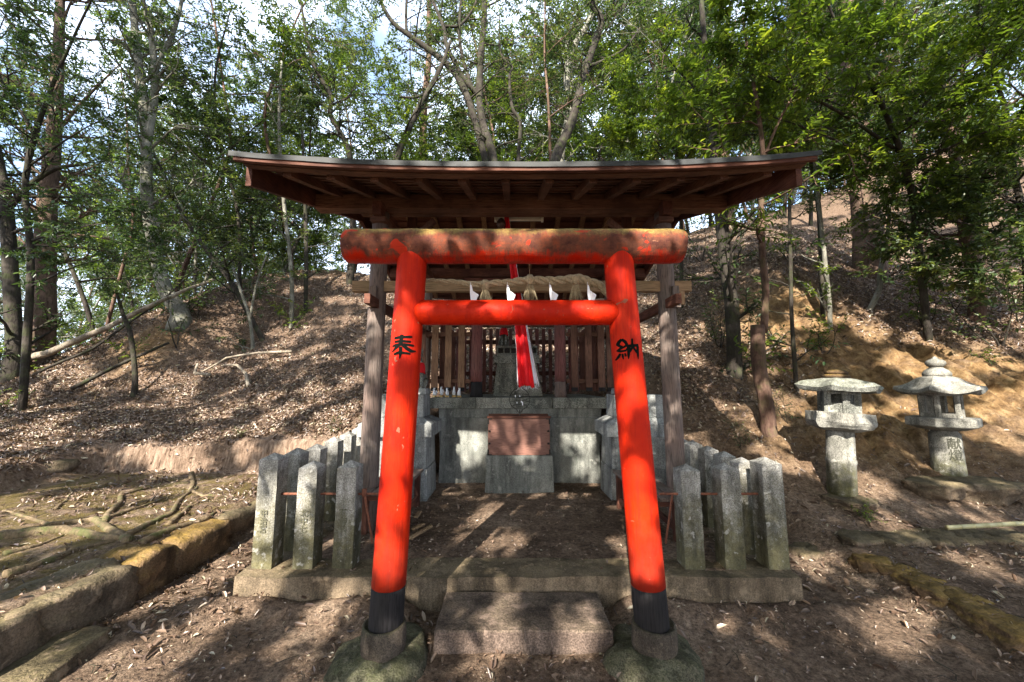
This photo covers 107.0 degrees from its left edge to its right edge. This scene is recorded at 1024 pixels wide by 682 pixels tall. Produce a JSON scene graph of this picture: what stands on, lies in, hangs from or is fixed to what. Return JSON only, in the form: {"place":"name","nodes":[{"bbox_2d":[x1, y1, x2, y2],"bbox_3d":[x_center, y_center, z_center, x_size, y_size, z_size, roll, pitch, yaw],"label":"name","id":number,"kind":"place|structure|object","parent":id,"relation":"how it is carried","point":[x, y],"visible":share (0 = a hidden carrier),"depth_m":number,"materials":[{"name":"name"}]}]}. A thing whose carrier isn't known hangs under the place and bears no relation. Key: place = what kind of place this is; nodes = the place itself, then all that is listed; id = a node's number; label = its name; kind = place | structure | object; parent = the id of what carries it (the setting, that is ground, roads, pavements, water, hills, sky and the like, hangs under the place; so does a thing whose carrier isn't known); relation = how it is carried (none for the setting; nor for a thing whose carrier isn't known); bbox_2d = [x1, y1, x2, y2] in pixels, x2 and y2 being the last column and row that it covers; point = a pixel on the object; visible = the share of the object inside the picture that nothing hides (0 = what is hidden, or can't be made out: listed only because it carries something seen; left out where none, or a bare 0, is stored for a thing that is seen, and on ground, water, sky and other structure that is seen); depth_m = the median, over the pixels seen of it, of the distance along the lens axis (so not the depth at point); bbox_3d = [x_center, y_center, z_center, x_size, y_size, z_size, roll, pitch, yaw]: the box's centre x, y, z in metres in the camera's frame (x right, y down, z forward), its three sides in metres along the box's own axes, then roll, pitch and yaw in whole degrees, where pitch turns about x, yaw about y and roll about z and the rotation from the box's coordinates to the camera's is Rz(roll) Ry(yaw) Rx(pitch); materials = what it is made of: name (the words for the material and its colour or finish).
{"place":"outdoors","nodes":[
{"label":"outdoors","id":0,"kind":"place"},
{"bbox_2d":[0,152,1023,681],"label":"ground","id":1,"kind":"structure","parent":0,"point":[886,366],"depth_m":3.91,"materials":[{"name":"soil"}]},
{"bbox_2d":[0,605,51,670],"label":"edging stone","id":2,"kind":"object","parent":1,"relation":"on","point":[23,635],"visible":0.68,"depth_m":2.01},
{"bbox_2d":[0,625,112,681],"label":"flat stone","id":3,"kind":"object","parent":1,"relation":"on","point":[54,658],"visible":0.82,"depth_m":2.02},
{"bbox_2d":[0,191,134,344],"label":"woodland tree","id":4,"kind":"object","parent":1,"relation":"on","point":[78,318],"visible":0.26,"depth_m":16.53,"materials":[{"name":"green plant"}]},
{"bbox_2d":[3,510,135,543],"bbox_3d":[-3.930,1.607,3.384,2.146,0.086,0.241,-2,-7,21],"label":"tree root","id":5,"kind":"object","parent":1,"relation":"on","point":[124,536],"visible":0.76,"depth_m":3.31,"materials":[{"name":"brown plant"}]},
{"bbox_2d":[0,557,142,636],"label":"edging stone","id":6,"kind":"object","parent":1,"relation":"on","point":[111,587],"visible":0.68,"depth_m":2.36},
{"bbox_2d":[0,13,158,382],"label":"dark tree","id":7,"kind":"object","parent":1,"relation":"on","point":[11,302],"visible":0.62,"depth_m":8.28,"materials":[{"name":"green plant"}]},
{"bbox_2d":[0,186,159,359],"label":"woodland tree","id":8,"kind":"object","parent":1,"relation":"on","point":[99,269],"visible":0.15,"depth_m":20.97,"materials":[{"name":"green plant"}]},
{"bbox_2d":[0,0,179,367],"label":"dark tree","id":9,"kind":"object","parent":1,"relation":"on","point":[48,297],"visible":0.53,"depth_m":9.06,"materials":[{"name":"green plant"}]},
{"bbox_2d":[0,486,198,540],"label":"tree root","id":10,"kind":"object","parent":1,"relation":"on","point":[45,530],"visible":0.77,"depth_m":3.07,"materials":[{"name":"brown plant"}]},
{"bbox_2d":[1,147,215,353],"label":"woodland tree","id":11,"kind":"object","parent":1,"relation":"on","point":[129,272],"visible":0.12,"depth_m":17.80,"materials":[{"name":"green plant"}]},
{"bbox_2d":[1,278,215,364],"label":"fallen log","id":12,"kind":"object","parent":1,"relation":"on","point":[66,344],"visible":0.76,"depth_m":8.33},
{"bbox_2d":[0,0,223,410],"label":"broadleaf tree","id":13,"kind":"object","parent":1,"relation":"on","point":[14,95],"visible":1,"depth_m":7.13,"materials":[{"name":"green plant"}]},
{"bbox_2d":[0,0,225,339],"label":"woodland tree","id":14,"kind":"object","parent":1,"relation":"on","point":[76,279],"visible":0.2,"depth_m":11.88,"materials":[{"name":"green plant"}]},
{"bbox_2d":[15,85,226,328],"bbox_3d":[-20.701,-3.584,22.072,9.089,19.468,10.360,-4,-7,29],"label":"woodland tree","id":15,"kind":"object","parent":1,"relation":"on","point":[106,299],"visible":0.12,"depth_m":21.43,"materials":[{"name":"green plant"}]},
{"bbox_2d":[103,278,145,396],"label":"sapling","id":16,"kind":"object","parent":1,"relation":"on","point":[134,384],"visible":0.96,"depth_m":7.60,"materials":[{"name":"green plant"}]},
{"bbox_2d":[0,0,251,333],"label":"woodland tree","id":17,"kind":"object","parent":1,"relation":"on","point":[122,51],"visible":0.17,"depth_m":12.72,"materials":[{"name":"green plant"}]},
{"bbox_2d":[44,0,229,331],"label":"leaning tree","id":18,"kind":"object","parent":1,"relation":"on","point":[181,311],"visible":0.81,"depth_m":9.54,"materials":[{"name":"green plant"}]},
{"bbox_2d":[98,543,178,598],"bbox_3d":[-2.791,1.739,2.806,0.409,0.417,0.458,0,-6,0],"label":"edging stone","id":19,"kind":"object","parent":1,"relation":"on","point":[155,565],"visible":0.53,"depth_m":2.77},
{"bbox_2d":[71,91,247,307],"bbox_3d":[-14.301,-3.386,16.634,5.679,13.710,6.473,-3,-7,23],"label":"woodland tree","id":20,"kind":"object","parent":1,"relation":"on","point":[152,288],"visible":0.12,"depth_m":16.27,"materials":[{"name":"green plant"}]},
{"bbox_2d":[86,129,264,340],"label":"sapling","id":21,"kind":"object","parent":1,"relation":"on","point":[221,268],"visible":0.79,"depth_m":9.37,"materials":[{"name":"green plant"}]},
{"bbox_2d":[64,4,320,294],"bbox_3d":[-10.979,-4.540,13.750,6.482,12.172,6.875,-2,-7,14],"label":"woodland tree","id":22,"kind":"object","parent":1,"relation":"on","point":[206,75],"visible":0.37,"depth_m":12.44,"materials":[{"name":"green plant"}]},
{"bbox_2d":[161,518,230,576],"bbox_3d":[-2.783,1.798,3.248,0.441,0.423,0.633,0,-6,0],"label":"edging stone","id":23,"kind":"object","parent":1,"relation":"on","point":[197,544],"visible":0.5,"depth_m":3.17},
{"bbox_2d":[106,129,289,292],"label":"woodland tree","id":24,"kind":"object","parent":1,"relation":"on","point":[224,242],"visible":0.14,"depth_m":13.56,"materials":[{"name":"green plant"}]},
{"bbox_2d":[92,0,336,295],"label":"woodland tree","id":25,"kind":"object","parent":1,"relation":"on","point":[220,71],"visible":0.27,"depth_m":12.49,"materials":[{"name":"green plant"}]},
{"bbox_2d":[131,5,337,289],"bbox_3d":[-8.104,-5.391,10.828,5.442,8.340,3.508,0,-6,0],"label":"broadleaf tree","id":26,"kind":"object","parent":1,"relation":"on","point":[221,116],"visible":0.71,"depth_m":10.61,"materials":[{"name":"green plant"}]},
{"bbox_2d":[124,26,352,298],"bbox_3d":[-10.684,-4.132,15.764,6.961,13.617,7.384,1,-7,-5],"label":"woodland tree","id":27,"kind":"object","parent":1,"relation":"on","point":[230,81],"visible":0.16,"depth_m":14.21,"materials":[{"name":"green plant"}]},
{"bbox_2d":[215,235,288,352],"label":"sapling","id":28,"kind":"object","parent":1,"relation":"on","point":[249,319],"visible":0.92,"depth_m":9.17,"materials":[{"name":"green plant"}]},
{"bbox_2d":[162,13,344,275],"bbox_3d":[-10.111,-6.684,16.039,7.246,14.262,6.357,-1,-7,7],"label":"woodland tree","id":29,"kind":"object","parent":1,"relation":"on","point":[271,43],"visible":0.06,"depth_m":14.91,"materials":[{"name":"green plant"}]},
{"bbox_2d":[233,26,316,327],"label":"sapling","id":30,"kind":"object","parent":1,"relation":"on","point":[292,275],"visible":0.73,"depth_m":9.94,"materials":[{"name":"green plant"}]},
{"bbox_2d":[204,101,345,286],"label":"woodland tree","id":31,"kind":"object","parent":1,"relation":"on","point":[317,231],"visible":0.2,"depth_m":14.99,"materials":[{"name":"green plant"}]},
{"bbox_2d":[188,0,389,271],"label":"woodland tree","id":32,"kind":"object","parent":1,"relation":"on","point":[285,37],"visible":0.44,"depth_m":12.62,"materials":[{"name":"green plant"}]},
{"bbox_2d":[190,0,402,282],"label":"woodland tree","id":33,"kind":"object","parent":1,"relation":"on","point":[343,45],"visible":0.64,"depth_m":11.52,"materials":[{"name":"green plant"}]},
{"bbox_2d":[244,101,352,314],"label":"sapling","id":34,"kind":"object","parent":1,"relation":"on","point":[305,216],"visible":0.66,"depth_m":10.22,"materials":[{"name":"green plant"}]},
{"bbox_2d":[264,0,401,285],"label":"crooked tree","id":35,"kind":"object","parent":1,"relation":"on","point":[350,272],"visible":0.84,"depth_m":11.80,"materials":[{"name":"green plant"}]},
{"bbox_2d":[225,0,454,272],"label":"woodland tree","id":36,"kind":"object","parent":1,"relation":"on","point":[360,60],"visible":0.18,"depth_m":19.30,"materials":[{"name":"green plant"}]},
{"bbox_2d":[335,79,461,253],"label":"woodland tree","id":37,"kind":"object","parent":1,"relation":"on","point":[379,119],"visible":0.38,"depth_m":13.04,"materials":[{"name":"green plant"}]},
{"bbox_2d":[357,394,441,500],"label":"stone plinth","id":38,"kind":"structure","parent":1,"relation":"on","point":[428,426],"depth_m":4.39,"materials":[{"name":"stone"}]},
{"bbox_2d":[347,11,486,277],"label":"slanting tree","id":39,"kind":"object","parent":1,"relation":"on","point":[427,92],"visible":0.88,"depth_m":12.91,"materials":[{"name":"green plant"}]},
{"bbox_2d":[322,0,542,266],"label":"woodland tree","id":40,"kind":"object","parent":1,"relation":"on","point":[386,62],"visible":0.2,"depth_m":17.05,"materials":[{"name":"green plant"}]},
{"bbox_2d":[381,74,509,160],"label":"woodland tree","id":41,"kind":"object","parent":1,"relation":"on","point":[440,126],"visible":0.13,"depth_m":16.75,"materials":[{"name":"green plant"}]},
{"bbox_2d":[353,0,543,160],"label":"many stemmed tree","id":42,"kind":"object","parent":1,"relation":"on","point":[482,134],"visible":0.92,"depth_m":13.63,"materials":[{"name":"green plant"}]},
{"bbox_2d":[423,65,548,161],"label":"woodland tree","id":43,"kind":"object","parent":1,"relation":"on","point":[471,138],"visible":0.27,"depth_m":17.71,"materials":[{"name":"green plant"}]},
{"bbox_2d":[406,0,579,160],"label":"woodland tree","id":44,"kind":"object","parent":1,"relation":"on","point":[444,101],"visible":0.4,"depth_m":16.91,"materials":[{"name":"green plant"}]},
{"bbox_2d":[465,1,552,160],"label":"thin tree","id":45,"kind":"object","parent":1,"relation":"on","point":[517,151],"visible":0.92,"depth_m":13.56,"materials":[{"name":"green plant"}]},
{"bbox_2d":[0,220,1023,482],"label":"leaf litter","id":46,"kind":"object","parent":1,"relation":"on","point":[42,428],"visible":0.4,"depth_m":7.35,"materials":[{"name":"plant"}]},
{"bbox_2d":[0,410,1023,681],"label":"leaf crumbs","id":47,"kind":"object","parent":1,"relation":"on","point":[540,556],"visible":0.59,"depth_m":2.69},
{"bbox_2d":[0,403,1023,681],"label":"scattered leaves","id":48,"kind":"object","parent":1,"relation":"on","point":[302,623],"visible":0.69,"depth_m":2.91,"materials":[{"name":"brown plant"}]},
{"bbox_2d":[973,612,1023,653],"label":"edging stone","id":49,"kind":"object","parent":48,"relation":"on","point":[1002,631],"visible":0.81,"depth_m":2.16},
{"bbox_2d":[1,417,1023,681],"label":"twig litter","id":50,"kind":"object","parent":1,"relation":"on","point":[573,543],"visible":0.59,"depth_m":2.63,"materials":[{"name":"brown plant"}]},
{"bbox_2d":[323,228,705,681],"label":"torii gate","id":51,"kind":"structure","parent":1,"relation":"on","point":[388,644],"depth_m":2.16,"materials":[{"name":"paint"}]},
{"bbox_2d":[426,264,606,299],"bbox_3d":[-0.009,-0.342,2.405,1.313,0.250,0.163,0,-6,0],"label":"straw rope","id":52,"kind":"object","parent":51,"relation":"hanging from","point":[529,280],"visible":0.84,"depth_m":2.44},
{"bbox_2d":[445,30,584,161],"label":"woodland tree","id":53,"kind":"object","parent":1,"relation":"on","point":[513,95],"visible":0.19,"depth_m":18.55,"materials":[{"name":"green plant"}]},
{"bbox_2d":[233,521,802,610],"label":"stone platform","id":54,"kind":"structure","parent":1,"relation":"on","point":[431,582],"depth_m":2.57,"materials":[{"name":"stone"}]},
{"bbox_2d":[251,453,288,569],"bbox_3d":[-1.778,1.247,2.794,0.146,0.824,0.151,0,-6,0],"label":"stone post","id":55,"kind":"object","parent":54,"relation":"on","point":[269,531],"visible":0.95,"depth_m":2.75,"materials":[{"name":"stone"}]},
{"bbox_2d":[284,448,308,550],"bbox_3d":[-1.778,1.300,3.093,0.139,0.840,0.138,0,-6,0],"label":"stone post","id":56,"kind":"object","parent":54,"relation":"on","point":[298,458],"visible":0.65,"depth_m":3.04,"materials":[{"name":"stone"}]},
{"bbox_2d":[292,461,326,569],"bbox_3d":[-1.488,1.275,2.791,0.146,0.767,0.150,0,-6,0],"label":"stone post","id":57,"kind":"object","parent":54,"relation":"on","point":[308,531],"visible":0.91,"depth_m":2.74,"materials":[{"name":"stone"}]},
{"bbox_2d":[324,436,343,520],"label":"stone post","id":58,"kind":"object","parent":54,"relation":"on","point":[334,445],"visible":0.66,"depth_m":3.70,"materials":[{"name":"stone"}]},
{"bbox_2d":[332,460,363,568],"bbox_3d":[-1.205,1.274,2.791,0.144,0.769,0.151,0,-6,0],"label":"stone post","id":59,"kind":"object","parent":54,"relation":"on","point":[347,527],"visible":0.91,"depth_m":2.73,"materials":[{"name":"stone"}]},
{"bbox_2d":[673,464,704,570],"bbox_3d":[1.299,1.286,2.791,0.146,0.743,0.147,0,-6,0],"label":"stone post","id":60,"kind":"object","parent":54,"relation":"on","point":[689,524],"visible":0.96,"depth_m":2.73,"materials":[{"name":"stone"}]},
{"bbox_2d":[711,463,746,569],"bbox_3d":[1.589,1.283,2.793,0.145,0.751,0.146,0,-6,0],"label":"stone post","id":61,"kind":"object","parent":54,"relation":"on","point":[728,526],"visible":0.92,"depth_m":2.74,"materials":[{"name":"stone"}]},
{"bbox_2d":[749,457,789,569],"bbox_3d":[1.894,1.261,2.795,0.152,0.796,0.153,0,-6,0],"label":"stone post","id":62,"kind":"object","parent":54,"relation":"on","point":[770,528],"visible":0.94,"depth_m":2.74,"materials":[{"name":"stone"}]},
{"bbox_2d":[430,394,605,482],"bbox_3d":[0.100,1.481,6.010,2.441,1.218,1.828,0,-6,0],"label":"stone altar","id":63,"kind":"object","parent":1,"relation":"on","point":[575,437],"visible":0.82,"depth_m":5.13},
{"bbox_2d":[419,325,613,396],"bbox_3d":[0.059,0.247,6.234,2.793,1.320,1.636,0,-6,0],"label":"paling fence","id":64,"kind":"object","parent":63,"relation":"on","point":[586,365],"visible":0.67,"depth_m":5.47,"materials":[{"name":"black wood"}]},
{"bbox_2d":[493,346,542,395],"bbox_3d":[0.091,0.502,6.285,0.784,0.816,0.605,0,-6,0],"label":"stone shrine","id":65,"kind":"object","parent":63,"relation":"on","point":[505,361],"visible":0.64,"depth_m":6.02,"materials":[{"name":"grey stone"}]},
{"bbox_2d":[485,452,553,493],"bbox_3d":[0.091,1.667,4.847,0.849,0.465,0.430,0,-6,0],"label":"stone stand","id":66,"kind":"object","parent":1,"relation":"on","point":[519,473],"visible":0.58,"depth_m":4.64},
{"bbox_2d":[487,414,550,454],"bbox_3d":[0.086,1.194,4.879,0.794,0.477,0.384,0,-6,0],"label":"offering box","id":67,"kind":"object","parent":66,"relation":"on","point":[517,434],"visible":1,"depth_m":4.71,"materials":[{"name":"wood"}]},
{"bbox_2d":[433,592,613,654],"bbox_3d":[0.065,1.765,2.325,1.016,0.227,0.418,0,-6,0],"label":"stone step","id":68,"kind":"object","parent":1,"relation":"on","point":[543,623],"visible":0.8,"depth_m":2.19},
{"bbox_2d":[228,150,822,531],"bbox_3d":[0.095,0.017,4.776,4.350,3.710,4.465,0,-6,0],"label":"shrine porch","id":69,"kind":"object","parent":1,"relation":"on","point":[409,194],"visible":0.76,"depth_m":3.57,"materials":[{"name":"wood"}]},
{"bbox_2d":[504,217,538,390],"bbox_3d":[0.074,-0.428,3.894,0.386,1.866,0.143,-2,-7,20],"label":"bell cloth","id":70,"kind":"object","parent":69,"relation":"hanging from","point":[526,373],"visible":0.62,"depth_m":3.81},
{"bbox_2d":[461,0,608,160],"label":"woodland tree","id":71,"kind":"object","parent":1,"relation":"on","point":[546,51],"visible":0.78,"depth_m":13.72,"materials":[{"name":"green plant"}]},
{"bbox_2d":[484,12,630,161],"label":"woodland tree","id":72,"kind":"object","parent":1,"relation":"on","point":[521,63],"visible":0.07,"depth_m":20.53,"materials":[{"name":"green plant"}]},
{"bbox_2d":[524,0,611,160],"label":"slim tree","id":73,"kind":"object","parent":1,"relation":"on","point":[568,80],"visible":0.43,"depth_m":14.57,"materials":[{"name":"green plant"}]},
{"bbox_2d":[475,0,661,160],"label":"woodland tree","id":74,"kind":"object","parent":1,"relation":"on","point":[553,81],"visible":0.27,"depth_m":17.74,"materials":[{"name":"green plant"}]},
{"bbox_2d":[538,0,660,160],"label":"forked tree","id":75,"kind":"object","parent":1,"relation":"on","point":[564,137],"visible":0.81,"depth_m":13.01,"materials":[{"name":"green plant"}]},
{"bbox_2d":[537,13,697,220],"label":"woodland tree","id":76,"kind":"object","parent":1,"relation":"on","point":[567,151],"visible":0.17,"depth_m":16.19,"materials":[{"name":"green plant"}]},
{"bbox_2d":[543,0,717,159],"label":"woodland tree","id":77,"kind":"object","parent":1,"relation":"on","point":[652,65],"visible":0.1,"depth_m":14.96,"materials":[{"name":"green plant"}]},
{"bbox_2d":[595,394,666,499],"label":"stone plinth","id":78,"kind":"structure","parent":1,"relation":"on","point":[606,426],"depth_m":4.38,"materials":[{"name":"stone"}]},
{"bbox_2d":[613,470,675,541],"bbox_3d":[1.270,1.553,3.623,0.328,0.395,1.050,0,-6,0],"label":"wooden bench","id":79,"kind":"object","parent":1,"relation":"on","point":[663,500],"visible":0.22,"depth_m":3.42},
{"bbox_2d":[590,0,736,229],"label":"woodland tree","id":80,"kind":"object","parent":1,"relation":"on","point":[642,27],"visible":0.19,"depth_m":13.74,"materials":[{"name":"green plant"}]},
{"bbox_2d":[578,0,761,159],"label":"woodland tree","id":81,"kind":"object","parent":1,"relation":"on","point":[707,18],"visible":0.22,"depth_m":13.10,"materials":[{"name":"green plant"}]},
{"bbox_2d":[567,12,792,308],"bbox_3d":[3.881,-3.762,8.761,5.206,6.371,3.071,0,-6,0],"label":"broadleaf tree","id":82,"kind":"object","parent":1,"relation":"on","point":[619,129],"visible":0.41,"depth_m":8.52,"materials":[{"name":"green plant"}]},
{"bbox_2d":[698,445,718,527],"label":"stone post","id":83,"kind":"object","parent":1,"relation":"on","point":[705,457],"visible":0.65,"depth_m":3.53,"materials":[{"name":"stone"}]},
{"bbox_2d":[646,0,798,379],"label":"slim dark tree","id":84,"kind":"object","parent":1,"relation":"on","point":[735,367],"visible":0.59,"depth_m":6.40,"materials":[{"name":"green plant"}]},
{"bbox_2d":[730,457,754,554],"bbox_3d":[1.863,1.325,3.030,0.138,0.777,0.139,0,-6,0],"label":"stone post","id":85,"kind":"object","parent":1,"relation":"on","point":[741,465],"visible":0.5,"depth_m":2.97,"materials":[{"name":"stone"}]},
{"bbox_2d":[651,0,872,437],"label":"stump sprout tree","id":86,"kind":"object","parent":1,"relation":"on","point":[767,415],"visible":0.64,"depth_m":5.13,"materials":[{"name":"green plant"}]},
{"bbox_2d":[718,110,863,391],"bbox_3d":[4.459,-1.131,6.012,1.921,4.378,1.206,-2,-7,17],"label":"sapling","id":87,"kind":"object","parent":1,"relation":"on","point":[791,324],"visible":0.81,"depth_m":6.01,"materials":[{"name":"green plant"}]},
{"bbox_2d":[752,83,874,330],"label":"sapling","id":88,"kind":"object","parent":1,"relation":"on","point":[827,290],"visible":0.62,"depth_m":7.07,"materials":[{"name":"green plant"}]},
{"bbox_2d":[609,0,1023,341],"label":"broadleaf tree","id":89,"kind":"object","parent":1,"relation":"on","point":[974,37],"visible":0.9,"depth_m":5.53,"materials":[{"name":"green plant"}]},
{"bbox_2d":[667,0,997,317],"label":"broadleaf tree","id":90,"kind":"object","parent":1,"relation":"on","point":[932,11],"visible":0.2,"depth_m":6.96,"materials":[{"name":"green plant"}]},
{"bbox_2d":[820,493,881,512],"bbox_3d":[3.511,1.669,3.921,0.478,0.119,0.430,4,-8,-31],"label":"base rock","id":91,"kind":"object","parent":1,"relation":"on","point":[844,503],"visible":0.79,"depth_m":3.83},
{"bbox_2d":[795,369,883,496],"bbox_3d":[3.558,1.063,4.105,0.768,1.517,0.785,3,-6,0],"label":"stone lantern","id":92,"kind":"object","parent":91,"relation":"on","point":[839,417],"visible":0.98,"depth_m":4.00,"materials":[{"name":"stone"}]},
{"bbox_2d":[760,0,962,284],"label":"cedar tree","id":93,"kind":"object","parent":1,"relation":"on","point":[860,242],"visible":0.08,"depth_m":9.28,"materials":[{"name":"green plant"}]},
{"bbox_2d":[869,530,933,547],"bbox_3d":[3.455,1.864,3.383,0.572,0.300,0.342,1,-7,-11],"label":"step rock","id":94,"kind":"object","parent":1,"relation":"on","point":[900,538],"visible":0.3,"depth_m":3.31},
{"bbox_2d":[818,0,1023,323],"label":"brown tree","id":95,"kind":"object","parent":1,"relation":"on","point":[982,310],"visible":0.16,"depth_m":7.49,"materials":[{"name":"green plant"}]},
{"bbox_2d":[908,580,949,607],"bbox_3d":[2.892,1.744,2.571,0.248,0.152,0.261,0,-6,0],"label":"edging stone","id":96,"kind":"object","parent":1,"relation":"on","point":[934,590],"visible":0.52,"depth_m":2.55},
{"bbox_2d":[844,0,1023,309],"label":"broadleaf tree","id":97,"kind":"object","parent":1,"relation":"on","point":[970,187],"visible":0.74,"depth_m":6.19,"materials":[{"name":"green plant"}]},
{"bbox_2d":[901,475,968,500],"bbox_3d":[4.602,1.611,4.144,0.578,0.196,0.474,2,-7,-16],"label":"base rock","id":98,"kind":"object","parent":1,"relation":"on","point":[927,487],"visible":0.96,"depth_m":4.00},
{"bbox_2d":[893,356,987,476],"bbox_3d":[5.081,0.983,4.468,0.714,1.604,0.807,0,-6,0],"label":"stone lantern","id":99,"kind":"object","parent":98,"relation":"on","point":[934,385],"visible":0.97,"depth_m":4.37,"materials":[{"name":"stone"}]},
{"bbox_2d":[900,527,985,546],"bbox_3d":[3.842,1.855,3.369,0.514,0.297,0.351,0,-6,0],"label":"step rock","id":100,"kind":"object","parent":1,"relation":"on","point":[939,537],"visible":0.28,"depth_m":3.30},
{"bbox_2d":[918,256,1023,348],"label":"young shrub","id":101,"kind":"object","parent":1,"relation":"on","point":[986,322],"visible":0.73,"depth_m":6.54,"materials":[{"name":"green plant"}]},
{"bbox_2d":[946,598,1005,633],"bbox_3d":[2.907,1.717,2.315,0.280,0.155,0.276,-2,-7,19],"label":"edging stone","id":102,"kind":"object","parent":1,"relation":"on","point":[963,609],"visible":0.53,"depth_m":2.33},
{"bbox_2d":[935,475,1023,505],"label":"base rock","id":103,"kind":"object","parent":1,"relation":"on","point":[977,485],"visible":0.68,"depth_m":3.96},
{"bbox_2d":[0,0,1023,354],"label":"sky","id":104,"kind":"structure","parent":0,"point":[394,11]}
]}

